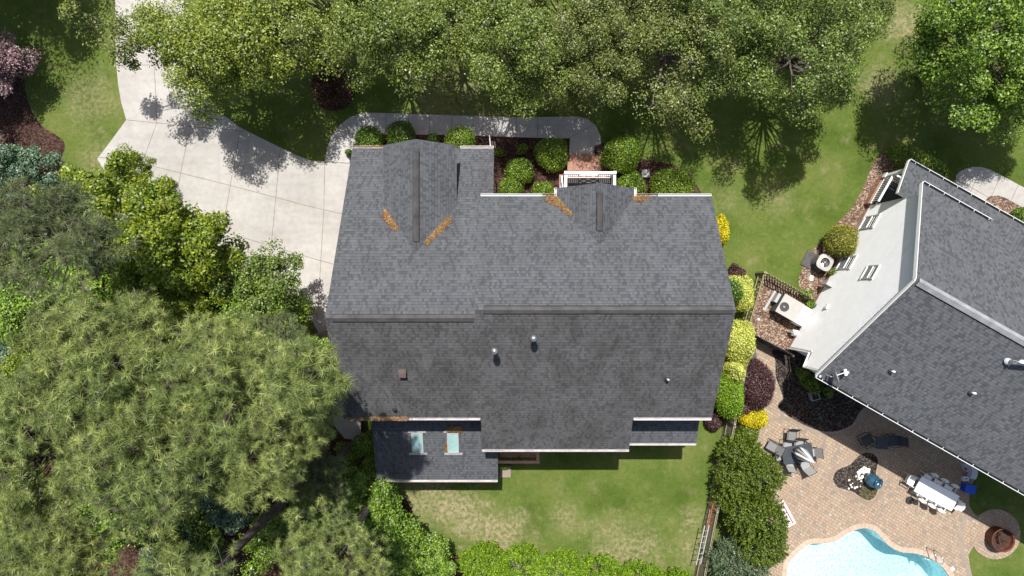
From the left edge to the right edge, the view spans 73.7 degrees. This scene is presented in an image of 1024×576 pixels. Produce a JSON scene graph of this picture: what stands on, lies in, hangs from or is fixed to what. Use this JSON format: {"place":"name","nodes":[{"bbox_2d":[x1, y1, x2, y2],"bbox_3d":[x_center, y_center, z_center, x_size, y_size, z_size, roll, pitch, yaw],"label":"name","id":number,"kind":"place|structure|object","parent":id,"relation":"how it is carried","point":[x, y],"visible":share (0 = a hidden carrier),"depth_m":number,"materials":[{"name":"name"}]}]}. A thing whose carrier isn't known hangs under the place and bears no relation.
{"place":"outdoors","nodes":[
{"label":"outdoors","id":0,"kind":"place"},
{"bbox_2d":[97,0,360,438],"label":"driveway","id":1,"kind":"structure","parent":0,"point":[210,153],"depth_m":35.97,"materials":[{"name":"concrete"}]},
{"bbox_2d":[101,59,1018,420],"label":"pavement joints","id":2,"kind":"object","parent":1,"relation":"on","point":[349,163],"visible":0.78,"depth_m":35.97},
{"bbox_2d":[0,0,1023,575],"bbox_3d":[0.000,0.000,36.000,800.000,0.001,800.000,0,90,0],"label":"lawn","id":3,"kind":"structure","parent":0,"point":[782,190],"depth_m":36.00,"materials":[{"name":"green plant"}]},
{"bbox_2d":[0,35,64,206],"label":"corner mulch bed","id":4,"kind":"object","parent":3,"relation":"on","point":[20,125],"visible":0.47,"depth_m":35.99,"materials":[{"name":"brown wood"}]},
{"bbox_2d":[0,27,41,98],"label":"plum tree","id":5,"kind":"object","parent":4,"relation":"on","point":[9,59],"visible":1,"depth_m":33.81,"materials":[{"name":"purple plant"}]},
{"bbox_2d":[0,142,64,205],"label":"bush","id":6,"kind":"object","parent":4,"relation":"on","point":[15,159],"visible":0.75,"depth_m":33.44,"materials":[{"name":"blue plant"}]},
{"bbox_2d":[26,149,155,256],"bbox_3d":[-18.309,-3.560,32.233,4.869,7.833,5.391,-35,90,0],"label":"broadleaf tree","id":7,"kind":"object","parent":3,"relation":"on","point":[117,165],"visible":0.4,"depth_m":29.94,"materials":[{"name":"green plant"}]},
{"bbox_2d":[103,142,156,186],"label":"broadleaf tree","id":8,"kind":"object","parent":3,"relation":"on","point":[135,158],"visible":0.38,"depth_m":32.74,"materials":[{"name":"green plant"}]},
{"bbox_2d":[56,0,205,73],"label":"broadleaf tree","id":9,"kind":"object","parent":3,"relation":"on","point":[116,24],"visible":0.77,"depth_m":30.21,"materials":[{"name":"green plant"}]},
{"bbox_2d":[119,0,283,127],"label":"broadleaf tree","id":10,"kind":"object","parent":3,"relation":"on","point":[176,45],"visible":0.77,"depth_m":29.83,"materials":[{"name":"green plant"}]},
{"bbox_2d":[144,307,326,459],"bbox_3d":[-9.901,3.224,28.627,5.482,14.937,5.304,18,90,0],"label":"pine tree","id":11,"kind":"object","parent":3,"relation":"on","point":[215,360],"visible":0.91,"depth_m":22.43,"materials":[{"name":"green plant"}]},
{"bbox_2d":[0,247,529,575],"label":"pine straw ground","id":12,"kind":"structure","parent":3,"relation":"on","point":[129,557],"depth_m":35.99,"materials":[{"name":"plant"}]},
{"bbox_2d":[0,262,67,347],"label":"broadleaf tree","id":13,"kind":"object","parent":12,"relation":"on","point":[13,307],"visible":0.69,"depth_m":29.62,"materials":[{"name":"green plant"}]},
{"bbox_2d":[0,315,94,391],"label":"broadleaf tree","id":14,"kind":"object","parent":12,"relation":"on","point":[10,363],"visible":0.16,"depth_m":30.26,"materials":[{"name":"green plant"}]},
{"bbox_2d":[0,347,110,545],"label":"pine tree","id":15,"kind":"object","parent":12,"relation":"on","point":[20,446],"visible":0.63,"depth_m":22.11,"materials":[{"name":"green plant"}]},
{"bbox_2d":[11,242,111,308],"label":"broadleaf tree","id":16,"kind":"object","parent":12,"relation":"on","point":[42,270],"visible":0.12,"depth_m":30.28,"materials":[{"name":"green plant"}]},
{"bbox_2d":[0,173,143,311],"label":"pine tree","id":17,"kind":"object","parent":12,"relation":"on","point":[17,219],"visible":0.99,"depth_m":23.86,"materials":[{"name":"green plant"}]},
{"bbox_2d":[2,269,194,469],"bbox_3d":[-13.560,2.743,28.189,6.775,15.822,6.520,44,90,0],"label":"pine tree","id":18,"kind":"object","parent":12,"relation":"on","point":[117,360],"visible":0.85,"depth_m":21.94,"materials":[{"name":"green plant"}]},
{"bbox_2d":[48,238,157,328],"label":"broadleaf tree","id":19,"kind":"object","parent":12,"relation":"on","point":[97,285],"visible":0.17,"depth_m":30.04,"materials":[{"name":"green plant"}]},
{"bbox_2d":[0,472,207,575],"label":"pine tree","id":20,"kind":"object","parent":12,"relation":"on","point":[55,555],"visible":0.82,"depth_m":22.71,"materials":[{"name":"green plant"}]},
{"bbox_2d":[71,484,152,566],"bbox_3d":[-19.004,10.953,33.225,3.738,5.799,3.786,-31,90,0],"label":"bush","id":21,"kind":"object","parent":12,"relation":"on","point":[118,545],"visible":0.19,"depth_m":31.91,"materials":[{"name":"green plant"}]},
{"bbox_2d":[51,378,215,553],"bbox_3d":[-12.174,5.614,28.239,5.584,15.723,5.771,39,90,0],"label":"pine tree","id":22,"kind":"object","parent":12,"relation":"on","point":[129,493],"visible":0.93,"depth_m":21.65,"materials":[{"name":"green plant"}]},
{"bbox_2d":[106,245,211,344],"bbox_3d":[-15.687,0.379,32.512,4.497,7.198,4.529,17,90,0],"label":"broadleaf tree","id":23,"kind":"object","parent":12,"relation":"on","point":[180,308],"visible":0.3,"depth_m":29.96,"materials":[{"name":"green plant"}]},
{"bbox_2d":[86,174,249,300],"bbox_3d":[-15.083,-2.074,31.780,5.997,8.753,5.346,-26,90,0],"label":"broadleaf tree","id":24,"kind":"object","parent":12,"relation":"on","point":[205,233],"visible":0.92,"depth_m":29.10,"materials":[{"name":"green plant"}]},
{"bbox_2d":[146,500,226,574],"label":"bush","id":25,"kind":"object","parent":12,"relation":"on","point":[204,540],"visible":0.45,"depth_m":33.20,"materials":[{"name":"green plant"}]},
{"bbox_2d":[147,239,241,319],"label":"broadleaf tree","id":26,"kind":"object","parent":12,"relation":"on","point":[203,287],"visible":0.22,"depth_m":30.49,"materials":[{"name":"green plant"}]},
{"bbox_2d":[102,480,306,575],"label":"pine tree","id":27,"kind":"object","parent":12,"relation":"on","point":[265,518],"visible":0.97,"depth_m":22.48,"materials":[{"name":"green plant"}]},
{"bbox_2d":[170,281,244,351],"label":"broadleaf tree","id":28,"kind":"object","parent":12,"relation":"on","point":[219,310],"visible":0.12,"depth_m":31.09,"materials":[{"name":"green plant"}]},
{"bbox_2d":[176,476,254,542],"bbox_3d":[-14.892,10.893,34.346,3.764,3.513,3.164,-6,90,0],"label":"bush","id":29,"kind":"object","parent":12,"relation":"on","point":[221,517],"visible":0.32,"depth_m":33.56,"materials":[{"name":"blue plant"}]},
{"bbox_2d":[212,264,272,326],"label":"broadleaf tree","id":30,"kind":"object","parent":12,"relation":"on","point":[258,290],"visible":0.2,"depth_m":31.19,"materials":[{"name":"green plant"}]},
{"bbox_2d":[150,364,338,517],"bbox_3d":[-9.472,5.342,28.970,6.097,14.240,5.868,-29,90,0],"label":"pine tree","id":31,"kind":"object","parent":12,"relation":"on","point":[232,483],"visible":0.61,"depth_m":23.39,"materials":[{"name":"green plant"}]},
{"bbox_2d":[209,238,317,328],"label":"broadleaf tree","id":32,"kind":"object","parent":12,"relation":"on","point":[271,264],"visible":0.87,"depth_m":30.70,"materials":[{"name":"green plant"}]},
{"bbox_2d":[236,505,297,575],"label":"bush","id":33,"kind":"object","parent":12,"relation":"on","point":[273,529],"visible":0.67,"depth_m":33.54,"materials":[{"name":"green plant"}]},
{"bbox_2d":[232,283,313,356],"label":"broadleaf tree","id":34,"kind":"object","parent":12,"relation":"on","point":[301,311],"visible":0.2,"depth_m":31.31,"materials":[{"name":"green plant"}]},
{"bbox_2d":[278,481,338,543],"bbox_3d":[-9.831,10.978,33.919,2.803,4.349,2.839,5,90,0],"label":"bush","id":35,"kind":"object","parent":12,"relation":"on","point":[317,515],"visible":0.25,"depth_m":32.78,"materials":[{"name":"green plant"}]},
{"bbox_2d":[287,436,358,518],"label":"pine tree","id":36,"kind":"object","parent":12,"relation":"on","point":[322,468],"visible":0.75,"depth_m":28.41,"materials":[{"name":"green plant"}]},
{"bbox_2d":[268,495,393,575],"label":"pine tree","id":37,"kind":"object","parent":12,"relation":"on","point":[312,559],"visible":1,"depth_m":25.66,"materials":[{"name":"green plant"}]},
{"bbox_2d":[334,431,375,480],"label":"bush","id":38,"kind":"object","parent":12,"relation":"on","point":[356,451],"visible":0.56,"depth_m":33.78,"materials":[{"name":"green plant"}]},
{"bbox_2d":[333,470,403,541],"bbox_3d":[-6.857,10.349,33.572,3.313,5.074,3.270,41,90,0],"label":"bush","id":39,"kind":"object","parent":12,"relation":"on","point":[385,493],"visible":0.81,"depth_m":32.26,"materials":[{"name":"green plant"}]},
{"bbox_2d":[356,506,425,575],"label":"bush","id":40,"kind":"object","parent":12,"relation":"on","point":[400,529],"visible":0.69,"depth_m":32.15,"materials":[{"name":"green plant"}]},
{"bbox_2d":[385,531,457,575],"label":"bush","id":41,"kind":"object","parent":12,"relation":"on","point":[431,553],"visible":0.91,"depth_m":32.66,"materials":[{"name":"green plant"}]},
{"bbox_2d":[192,0,351,94],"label":"broadleaf tree","id":42,"kind":"object","parent":3,"relation":"on","point":[248,17],"visible":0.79,"depth_m":29.34,"materials":[{"name":"green plant"}]},
{"bbox_2d":[239,310,327,356],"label":"pine tree","id":43,"kind":"object","parent":3,"relation":"on","point":[279,326],"visible":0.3,"depth_m":28.54,"materials":[{"name":"green plant"}]},
{"bbox_2d":[229,354,344,462],"bbox_3d":[-8.325,4.370,29.791,4.467,12.578,4.617,-33,90,0],"label":"pine tree","id":44,"kind":"object","parent":3,"relation":"on","point":[312,444],"visible":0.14,"depth_m":24.76,"materials":[{"name":"green plant"}]},
{"bbox_2d":[256,329,356,423],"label":"pine tree","id":45,"kind":"object","parent":3,"relation":"on","point":[294,378],"visible":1,"depth_m":19.67,"materials":[{"name":"green plant"}]},
{"bbox_2d":[256,0,399,61],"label":"broadleaf tree","id":46,"kind":"object","parent":3,"relation":"on","point":[331,4],"visible":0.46,"depth_m":29.86,"materials":[{"name":"green plant"}]},
{"bbox_2d":[312,67,355,110],"bbox_3d":[-9.386,-10.494,35.989,2.331,0.001,2.300,0,90,0],"label":"tree mulch ring","id":47,"kind":"object","parent":3,"relation":"on","point":[338,106],"visible":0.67,"depth_m":35.99,"materials":[{"name":"brown wood"}]},
{"bbox_2d":[308,55,352,106],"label":"red maple","id":48,"kind":"object","parent":47,"relation":"on","point":[321,88],"visible":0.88,"depth_m":34.68,"materials":[{"name":"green plant"}]},
{"bbox_2d":[317,0,460,100],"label":"broadleaf tree","id":49,"kind":"object","parent":3,"relation":"on","point":[383,22],"visible":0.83,"depth_m":29.81,"materials":[{"name":"green plant"}]},
{"bbox_2d":[390,0,525,77],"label":"broadleaf tree","id":50,"kind":"object","parent":3,"relation":"on","point":[459,40],"visible":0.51,"depth_m":30.04,"materials":[{"name":"green plant"}]},
{"bbox_2d":[325,113,600,162],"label":"walkway","id":51,"kind":"structure","parent":3,"relation":"on","point":[587,140],"depth_m":35.97,"materials":[{"name":"concrete"}]},
{"bbox_2d":[456,539,508,575],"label":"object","id":52,"kind":"object","parent":3,"relation":"on","point":[464,562],"visible":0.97,"depth_m":33.90,"materials":[{"name":"green plant"}]},
{"bbox_2d":[455,0,573,119],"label":"broadleaf tree","id":53,"kind":"object","parent":3,"relation":"on","point":[506,87],"visible":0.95,"depth_m":29.66,"materials":[{"name":"green plant"}]},
{"bbox_2d":[498,452,539,463],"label":"wooden deck","id":54,"kind":"structure","parent":3,"relation":"on","point":[521,455],"depth_m":34.79,"materials":[{"name":"brown wood"}]},
{"bbox_2d":[497,540,550,575],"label":"cypress","id":55,"kind":"object","parent":3,"relation":"on","point":[530,569],"visible":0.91,"depth_m":34.02,"materials":[{"name":"green plant"}]},
{"bbox_2d":[350,134,700,193],"bbox_3d":[0.738,-5.854,35.990,18.562,0.001,4.535,0,90,0],"label":"front mulch bed","id":56,"kind":"object","parent":3,"relation":"on","point":[505,144],"visible":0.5,"depth_m":35.99,"materials":[{"name":"brown wood"}]},
{"bbox_2d":[354,126,385,145],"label":"round shrub","id":57,"kind":"object","parent":56,"relation":"on","point":[365,130],"visible":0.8,"depth_m":35.05,"materials":[{"name":"green plant"}]},
{"bbox_2d":[386,120,416,143],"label":"round shrub","id":58,"kind":"object","parent":56,"relation":"on","point":[399,125],"visible":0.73,"depth_m":35.03,"materials":[{"name":"green plant"}]},
{"bbox_2d":[443,125,475,147],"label":"round shrub","id":59,"kind":"object","parent":56,"relation":"on","point":[455,132],"visible":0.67,"depth_m":35.00,"materials":[{"name":"green plant"}]},
{"bbox_2d":[504,157,533,183],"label":"round shrub","id":60,"kind":"object","parent":56,"relation":"on","point":[510,169],"visible":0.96,"depth_m":35.09,"materials":[{"name":"green plant"}]},
{"bbox_2d":[533,136,568,172],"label":"round shrub","id":61,"kind":"object","parent":56,"relation":"on","point":[547,164],"visible":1,"depth_m":35.01,"materials":[{"name":"green plant"}]},
{"bbox_2d":[598,135,644,173],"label":"round shrub","id":62,"kind":"object","parent":56,"relation":"on","point":[623,143],"visible":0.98,"depth_m":34.87,"materials":[{"name":"green plant"}]},
{"bbox_2d":[616,170,646,193],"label":"round shrub","id":63,"kind":"object","parent":56,"relation":"on","point":[625,178],"visible":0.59,"depth_m":35.01,"materials":[{"name":"green plant"}]},
{"bbox_2d":[649,166,698,193],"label":"round shrub","id":64,"kind":"object","parent":56,"relation":"on","point":[663,175],"visible":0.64,"depth_m":34.61,"materials":[{"name":"green plant"}]},
{"bbox_2d":[325,139,735,481],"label":"house","id":65,"kind":"structure","parent":3,"relation":"on","point":[601,319],"depth_m":28.74,"materials":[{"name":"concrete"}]},
{"bbox_2d":[342,145,650,451],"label":"pine needle litter","id":66,"kind":"object","parent":65,"relation":"on","point":[553,200],"visible":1,"depth_m":29.91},
{"bbox_2d":[534,547,587,575],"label":"cypress","id":67,"kind":"object","parent":3,"relation":"on","point":[564,566],"visible":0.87,"depth_m":34.13,"materials":[{"name":"green plant"}]},
{"bbox_2d":[494,0,633,109],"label":"broadleaf tree","id":68,"kind":"object","parent":3,"relation":"on","point":[588,28],"visible":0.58,"depth_m":29.72,"materials":[{"name":"green plant"}]},
{"bbox_2d":[545,0,640,117],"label":"broadleaf tree","id":69,"kind":"object","parent":3,"relation":"on","point":[576,48],"visible":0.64,"depth_m":30.41,"materials":[{"name":"green plant"}]},
{"bbox_2d":[575,551,622,575],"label":"cypress","id":70,"kind":"object","parent":3,"relation":"on","point":[611,563],"visible":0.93,"depth_m":34.21,"materials":[{"name":"green plant"}]},
{"bbox_2d":[569,0,687,54],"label":"broadleaf tree","id":71,"kind":"object","parent":3,"relation":"on","point":[661,10],"visible":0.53,"depth_m":29.55,"materials":[{"name":"green plant"}]},
{"bbox_2d":[617,558,665,575],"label":"cypress","id":72,"kind":"object","parent":3,"relation":"on","point":[627,570],"visible":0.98,"depth_m":34.44,"materials":[{"name":"green plant"}]},
{"bbox_2d":[602,0,741,144],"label":"broadleaf tree","id":73,"kind":"object","parent":3,"relation":"on","point":[702,22],"visible":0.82,"depth_m":30.00,"materials":[{"name":"green plant"}]},
{"bbox_2d":[650,0,774,81],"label":"broadleaf tree","id":74,"kind":"object","parent":3,"relation":"on","point":[742,22],"visible":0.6,"depth_m":29.14,"materials":[{"name":"green plant"}]},
{"bbox_2d":[694,348,747,575],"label":"board fence","id":75,"kind":"object","parent":3,"relation":"on","point":[728,427],"visible":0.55,"depth_m":34.98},
{"bbox_2d":[715,370,744,419],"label":"round shrub","id":76,"kind":"object","parent":3,"relation":"on","point":[725,404],"visible":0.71,"depth_m":33.91,"materials":[{"name":"green plant"}]},
{"bbox_2d":[702,533,771,575],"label":"cypress","id":77,"kind":"object","parent":3,"relation":"on","point":[721,556],"visible":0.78,"depth_m":33.44,"materials":[{"name":"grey plant"}]},
{"bbox_2d":[712,458,762,505],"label":"cypress","id":78,"kind":"object","parent":3,"relation":"on","point":[738,497],"visible":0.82,"depth_m":33.41,"materials":[{"name":"green plant"}]},
{"bbox_2d":[714,430,765,475],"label":"cypress","id":79,"kind":"object","parent":3,"relation":"on","point":[752,450],"visible":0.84,"depth_m":33.60,"materials":[{"name":"green plant"}]},
{"bbox_2d":[725,319,756,368],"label":"round shrub","id":80,"kind":"object","parent":3,"relation":"on","point":[745,335],"visible":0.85,"depth_m":33.76,"materials":[{"name":"yellow plant"}]},
{"bbox_2d":[729,273,755,312],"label":"round shrub","id":81,"kind":"object","parent":3,"relation":"on","point":[747,285],"visible":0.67,"depth_m":34.17,"materials":[{"name":"yellow plant"}]},
{"bbox_2d":[719,493,769,539],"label":"cypress","id":82,"kind":"object","parent":3,"relation":"on","point":[736,526],"visible":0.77,"depth_m":33.21,"materials":[{"name":"green plant"}]},
{"bbox_2d":[730,452,789,502],"bbox_3d":[12.110,9.331,34.185,2.650,3.829,2.515,0,90,0],"label":"shrub","id":83,"kind":"object","parent":3,"relation":"on","point":[774,480],"visible":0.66,"depth_m":32.97,"materials":[{"name":"green plant"}]},
{"bbox_2d":[732,522,789,568],"bbox_3d":[12.261,12.792,34.173,2.424,3.854,2.486,42,90,0],"label":"shrub","id":84,"kind":"object","parent":3,"relation":"on","point":[775,554],"visible":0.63,"depth_m":32.95,"materials":[{"name":"green plant"}]},
{"bbox_2d":[739,490,790,548],"bbox_3d":[12.539,11.411,33.983,2.100,4.234,2.814,0,90,0],"label":"shrub","id":85,"kind":"object","parent":3,"relation":"on","point":[780,525],"visible":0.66,"depth_m":32.77,"materials":[{"name":"green plant"}]},
{"bbox_2d":[748,276,812,351],"bbox_3d":[14.178,1.552,35.986,3.383,0.001,3.673,19,90,0],"label":"enclosure bark bed","id":86,"kind":"object","parent":3,"relation":"on","point":[773,328],"visible":0.5,"depth_m":35.99,"materials":[{"name":"brown wood"}]},
{"bbox_2d":[764,290,812,326],"bbox_3d":[14.369,1.082,35.513,1.940,0.974,1.150,30,90,0],"label":"packaged air conditioner","id":87,"kind":"object","parent":86,"relation":"on","point":[790,309],"visible":1,"depth_m":35.07,"materials":[{"name":"metal"}]},
{"bbox_2d":[729,0,889,129],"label":"broadleaf tree","id":88,"kind":"object","parent":3,"relation":"on","point":[839,73],"visible":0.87,"depth_m":29.31,"materials":[{"name":"green plant"}]},
{"bbox_2d":[790,0,898,52],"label":"broadleaf tree","id":89,"kind":"object","parent":3,"relation":"on","point":[882,7],"visible":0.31,"depth_m":31.27,"materials":[{"name":"green plant"}]},
{"bbox_2d":[799,151,948,297],"bbox_3d":[18.013,-1.942,35.991,4.091,0.001,12.575,38,90,0],"label":"side bark bed","id":90,"kind":"object","parent":3,"relation":"on","point":[882,164],"visible":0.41,"depth_m":35.99,"materials":[{"name":"brown wood"}]},
{"bbox_2d":[800,250,833,271],"bbox_3d":[15.924,-1.368,35.557,1.190,0.885,0.883,28,90,0],"label":"air conditioner","id":91,"kind":"object","parent":90,"relation":"on","point":[812,261],"visible":1,"depth_m":35.40,"materials":[{"name":"metal"}]},
{"bbox_2d":[822,223,859,258],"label":"round shrub","id":92,"kind":"object","parent":90,"relation":"on","point":[850,243],"visible":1,"depth_m":34.40,"materials":[{"name":"green plant"}]},
{"bbox_2d":[885,142,952,178],"bbox_3d":[20.988,-6.408,35.255,3.686,1.624,1.404,28,90,0],"label":"round shrub","id":93,"kind":"object","parent":90,"relation":"on","point":[932,163],"visible":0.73,"depth_m":34.90,"materials":[{"name":"green plant"}]},
{"bbox_2d":[787,159,1023,495],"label":"neighbour house","id":94,"kind":"structure","parent":3,"relation":"on","point":[914,323],"depth_m":29.77,"materials":[{"name":"grey"}]},
{"bbox_2d":[905,0,1023,132],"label":"broadleaf tree","id":95,"kind":"object","parent":3,"relation":"on","point":[951,13],"visible":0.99,"depth_m":29.48,"materials":[{"name":"green plant"}]},
{"bbox_2d":[953,25,1023,146],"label":"broadleaf tree","id":96,"kind":"object","parent":3,"relation":"on","point":[989,98],"visible":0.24,"depth_m":31.78,"materials":[{"name":"green plant"}]},
{"bbox_2d":[956,167,1023,206],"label":"side walkway","id":97,"kind":"structure","parent":3,"relation":"on","point":[986,181],"depth_m":35.97,"materials":[{"name":"concrete"}]},
{"bbox_2d":[726,339,977,575],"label":"paver patio","id":98,"kind":"structure","parent":0,"point":[818,505],"depth_m":35.97,"materials":[{"name":"brick"}]},
{"bbox_2d":[738,407,768,430],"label":"round shrub","id":99,"kind":"object","parent":98,"relation":"on","point":[759,420],"visible":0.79,"depth_m":34.58,"materials":[{"name":"yellow plant"}]},
{"bbox_2d":[743,355,775,412],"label":"round shrub","id":100,"kind":"object","parent":98,"relation":"on","point":[760,397],"visible":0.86,"depth_m":34.06,"materials":[{"name":"purple plant"}]},
{"bbox_2d":[771,349,865,431],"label":"planting island","id":101,"kind":"structure","parent":98,"relation":"on","point":[838,411],"depth_m":35.96,"materials":[{"name":"soil"}]},
{"bbox_2d":[768,409,869,436],"bbox_3d":[15.682,7.306,35.960,6.498,0.001,1.335,-6,90,0],"label":"island paving edge","id":102,"kind":"object","parent":98,"relation":"on","point":[858,424],"visible":0.77,"depth_m":35.96,"materials":[{"name":"stone"}]},
{"bbox_2d":[828,448,881,504],"bbox_3d":[18.086,9.932,35.962,2.852,0.001,2.972,0,90,0],"label":"fountain paving edge","id":103,"kind":"object","parent":98,"relation":"on","point":[834,468],"visible":0.92,"depth_m":35.96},
{"bbox_2d":[833,453,877,499],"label":"fountain island","id":104,"kind":"structure","parent":98,"relation":"on","point":[842,476],"depth_m":35.95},
{"bbox_2d":[782,523,954,575],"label":"swimming pool","id":105,"kind":"structure","parent":98,"relation":"in","point":[864,549],"depth_m":37.38,"materials":[{"name":"liquid"}]},
{"bbox_2d":[908,475,959,510],"bbox_3d":[21.947,10.615,35.610,2.216,0.720,0.962,28,90,0],"label":"long table","id":106,"kind":"object","parent":98,"relation":"on","point":[938,494],"visible":1,"depth_m":35.25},
{"bbox_2d":[970,509,1020,558],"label":"fire pit paving","id":107,"kind":"structure","parent":0,"point":[983,522],"depth_m":35.96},
{"bbox_2d":[985,526,1014,551],"bbox_3d":[25.444,13.078,35.640,1.220,0.600,1.220,0,90,0],"label":"fire pit","id":108,"kind":"object","parent":107,"relation":"on","point":[998,538],"visible":1,"depth_m":35.60,"materials":[{"name":"metal"}]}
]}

